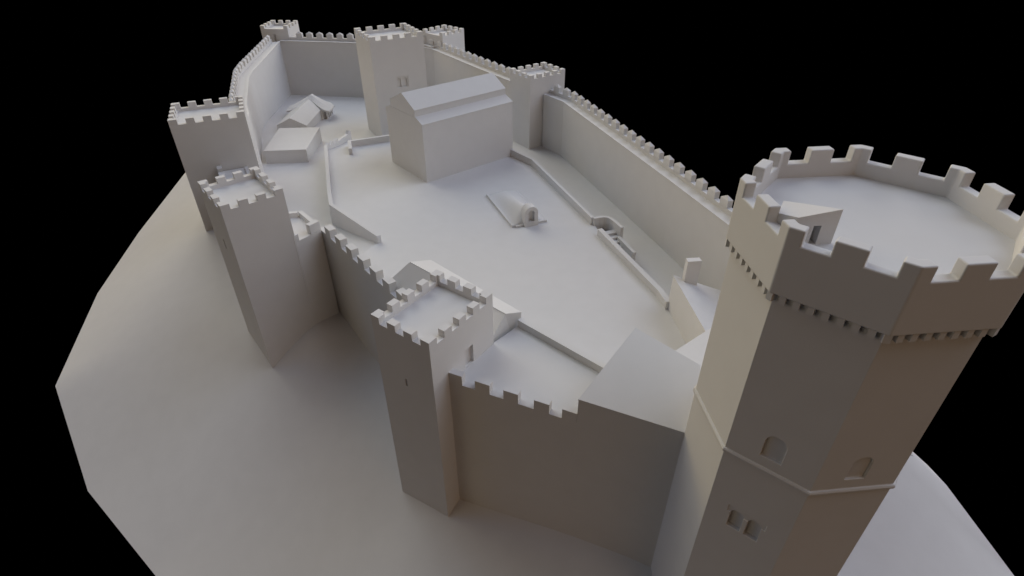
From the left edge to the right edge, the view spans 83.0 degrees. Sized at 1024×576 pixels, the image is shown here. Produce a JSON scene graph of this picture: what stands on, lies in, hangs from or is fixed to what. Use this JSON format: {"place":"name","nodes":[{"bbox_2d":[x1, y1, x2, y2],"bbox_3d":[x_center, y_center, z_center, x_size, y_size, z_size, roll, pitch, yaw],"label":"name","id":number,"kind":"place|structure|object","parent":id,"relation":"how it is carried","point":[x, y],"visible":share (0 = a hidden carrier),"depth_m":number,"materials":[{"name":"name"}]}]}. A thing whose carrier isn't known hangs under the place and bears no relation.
{"place":"outdoors","nodes":[
{"label":"outdoors","id":0,"kind":"place"},
{"bbox_2d":[262,95,683,296],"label":"courtyard ground","id":1,"kind":"structure","parent":0,"point":[303,185],"depth_m":68.82,"materials":[{"name":"ceramic"}]},
{"bbox_2d":[264,127,321,163],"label":"shed","id":2,"kind":"structure","parent":1,"relation":"on","point":[292,145],"depth_m":74.88,"materials":[{"name":"ceramic"}]},
{"bbox_2d":[276,94,334,128],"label":"house","id":3,"kind":"structure","parent":1,"relation":"on","point":[312,110],"depth_m":86.73,"materials":[{"name":"ceramic"}]},
{"bbox_2d":[325,130,351,150],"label":"stone staircase","id":4,"kind":"structure","parent":1,"relation":"on","point":[337,143],"depth_m":75.51,"materials":[{"name":"stone"}]},
{"bbox_2d":[354,23,426,135],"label":"tower keep","id":5,"kind":"structure","parent":1,"relation":"on","point":[391,58],"depth_m":77.38,"materials":[{"name":"ceramic"}]},
{"bbox_2d":[397,78,400,86],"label":"window","id":6,"kind":"structure","parent":5,"relation":"in","point":[398,79],"depth_m":78.00,"materials":[{"name":"ceramic"}]},
{"bbox_2d":[403,77,406,85],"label":"window","id":7,"kind":"structure","parent":5,"relation":"in","point":[404,79],"depth_m":78.34,"materials":[{"name":"ceramic"}]},
{"bbox_2d":[424,39,516,97],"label":"curtain wall","id":8,"kind":"structure","parent":1,"relation":"on","point":[445,63],"depth_m":89.15,"materials":[{"name":"ceramic"}]},
{"bbox_2d":[510,62,564,148],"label":"square tower","id":9,"kind":"structure","parent":1,"relation":"on","point":[529,86],"depth_m":75.02,"materials":[{"name":"ceramic"}]},
{"bbox_2d":[592,216,635,260],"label":"stone staircase","id":10,"kind":"structure","parent":1,"relation":"on","point":[612,228],"depth_m":56.02,"materials":[{"name":"ceramic"}]},
{"bbox_2d":[542,84,732,289],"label":"curtain wall","id":11,"kind":"structure","parent":1,"relation":"on","point":[676,214],"depth_m":57.58,"materials":[{"name":"ceramic"}]},
{"bbox_2d":[668,257,720,343],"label":"chimney house","id":12,"kind":"structure","parent":1,"relation":"on","point":[692,306],"depth_m":43.15,"materials":[{"name":"ceramic"}]},
{"bbox_2d":[329,141,685,363],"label":"terrace","id":13,"kind":"structure","parent":0,"point":[564,272],"depth_m":54.05,"materials":[{"name":"ceramic"}]},
{"bbox_2d":[324,145,381,243],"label":"terrace wall","id":14,"kind":"structure","parent":13,"relation":"on","point":[352,224],"depth_m":57.68,"materials":[{"name":"ceramic"}]},
{"bbox_2d":[348,135,389,154],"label":"terrace wall","id":15,"kind":"structure","parent":13,"relation":"on","point":[368,141],"depth_m":74.28,"materials":[{"name":"ceramic"}]},
{"bbox_2d":[385,72,512,182],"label":"hall","id":16,"kind":"structure","parent":13,"relation":"on","point":[439,131],"depth_m":65.50,"materials":[{"name":"ceramic"}]},
{"bbox_2d":[382,260,520,341],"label":"gabled house","id":17,"kind":"structure","parent":13,"relation":"on","point":[506,316],"depth_m":40.84,"materials":[{"name":"ceramic"}]},
{"bbox_2d":[486,190,546,227],"bbox_3d":[0.365,-9.040,59.473,3.665,2.200,8.053,-13,37,-17],"label":"cellar entrance","id":18,"kind":"object","parent":13,"relation":"on","point":[516,208],"visible":1,"depth_m":58.28,"materials":[{"name":"ceramic"}]},
{"bbox_2d":[528,211,532,219],"bbox_3d":[1.717,-7.216,56.788,0.680,1.320,0.220,-13,37,-17],"label":"door","id":19,"kind":"structure","parent":18,"relation":"in","point":[530,216],"depth_m":56.78,"materials":[{"name":"ceramic"}]},
{"bbox_2d":[463,317,605,411],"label":"walk platform","id":20,"kind":"structure","parent":13,"relation":"on","point":[530,361],"depth_m":34.67,"materials":[{"name":"ceramic"}]},
{"bbox_2d":[511,149,592,224],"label":"terrace wall","id":21,"kind":"structure","parent":13,"relation":"on","point":[575,204],"depth_m":63.51,"materials":[{"name":"ceramic"}]},
{"bbox_2d":[597,228,668,308],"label":"terrace wall","id":22,"kind":"structure","parent":13,"relation":"on","point":[643,276],"depth_m":49.82,"materials":[{"name":"ceramic"}]},
{"bbox_2d":[571,328,699,511],"bbox_3d":[7.512,7.731,31.702,5.920,7.700,5.679,25,42,31],"label":"lean to","id":23,"kind":"object","parent":13,"relation":"on","point":[635,399],"visible":0.79,"depth_m":30.42,"materials":[{"name":"ceramic"}]},
{"bbox_2d":[676,328,710,369],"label":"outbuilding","id":24,"kind":"structure","parent":13,"relation":"on","point":[694,349],"depth_m":36.17,"materials":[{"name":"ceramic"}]},
{"bbox_2d":[0,0,1023,575],"label":"sky","id":25,"kind":"structure","parent":0,"point":[89,153],"materials":[{"name":"black"}]},
{"bbox_2d":[55,172,1013,575],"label":"hill","id":26,"kind":"structure","parent":0,"point":[207,438],"depth_m":47.62,"materials":[{"name":"ceramic"}]},
{"bbox_2d":[167,95,261,231],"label":"square tower","id":27,"kind":"structure","parent":26,"relation":"on","point":[209,136],"depth_m":62.11,"materials":[{"name":"ceramic"}]},
{"bbox_2d":[197,166,316,367],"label":"square tower","id":28,"kind":"structure","parent":26,"relation":"on","point":[249,217],"depth_m":46.65,"materials":[{"name":"ceramic"}]},
{"bbox_2d":[216,165,249,178],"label":"castle wall","id":29,"kind":"structure","parent":28,"relation":"attached to","point":[227,174],"depth_m":62.56,"materials":[{"name":"ceramic"}]},
{"bbox_2d":[228,35,290,171],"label":"curtain wall","id":30,"kind":"structure","parent":26,"relation":"on","point":[260,83],"depth_m":85.75,"materials":[{"name":"ceramic"}]},
{"bbox_2d":[260,20,299,41],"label":"square tower","id":31,"kind":"structure","parent":26,"relation":"on","point":[275,31],"depth_m":97.55,"materials":[{"name":"ceramic"}]},
{"bbox_2d":[289,210,338,323],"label":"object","id":32,"kind":"structure","parent":26,"relation":"on","point":[309,241],"depth_m":49.99,"materials":[{"name":"ceramic"}]},
{"bbox_2d":[279,31,434,96],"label":"curtain wall","id":33,"kind":"structure","parent":26,"relation":"on","point":[318,65],"depth_m":98.23,"materials":[{"name":"ceramic"}]},
{"bbox_2d":[321,224,405,362],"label":"curtain wall","id":34,"kind":"structure","parent":26,"relation":"on","point":[359,283],"depth_m":47.51,"materials":[{"name":"ceramic"}]},
{"bbox_2d":[371,269,493,516],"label":"square tower","id":35,"kind":"structure","parent":26,"relation":"on","point":[433,331],"depth_m":34.43,"materials":[{"name":"ceramic"}]},
{"bbox_2d":[465,347,470,363],"bbox_3d":[-2.781,3.965,34.594,0.140,1.450,0.880,22,41,28],"label":"door","id":36,"kind":"structure","parent":35,"relation":"in","point":[467,352],"depth_m":34.74,"materials":[{"name":"ceramic"}]},
{"bbox_2d":[423,24,464,50],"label":"square tower","id":37,"kind":"structure","parent":26,"relation":"on","point":[452,36],"depth_m":94.20,"materials":[{"name":"ceramic"}]},
{"bbox_2d":[448,368,664,566],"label":"curtain wall","id":38,"kind":"structure","parent":26,"relation":"on","point":[514,451],"depth_m":34.42,"materials":[{"name":"ceramic"}]},
{"bbox_2d":[651,145,1023,575],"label":"octagonal keep","id":39,"kind":"structure","parent":26,"relation":"on","point":[865,304],"depth_m":20.54,"materials":[{"name":"ceramic"}]},
{"bbox_2d":[728,510,743,526],"bbox_3d":[9.902,10.011,25.411,0.660,1.160,0.130,25,42,31],"label":"window","id":40,"kind":"structure","parent":39,"relation":"in","point":[736,517],"depth_m":25.43,"materials":[{"name":"ceramic"}]},
{"bbox_2d":[745,520,761,537],"bbox_3d":[10.490,10.287,25.018,0.660,1.160,0.130,25,42,31],"label":"window","id":41,"kind":"structure","parent":39,"relation":"in","point":[752,527],"depth_m":25.04,"materials":[{"name":"ceramic"}]}
]}

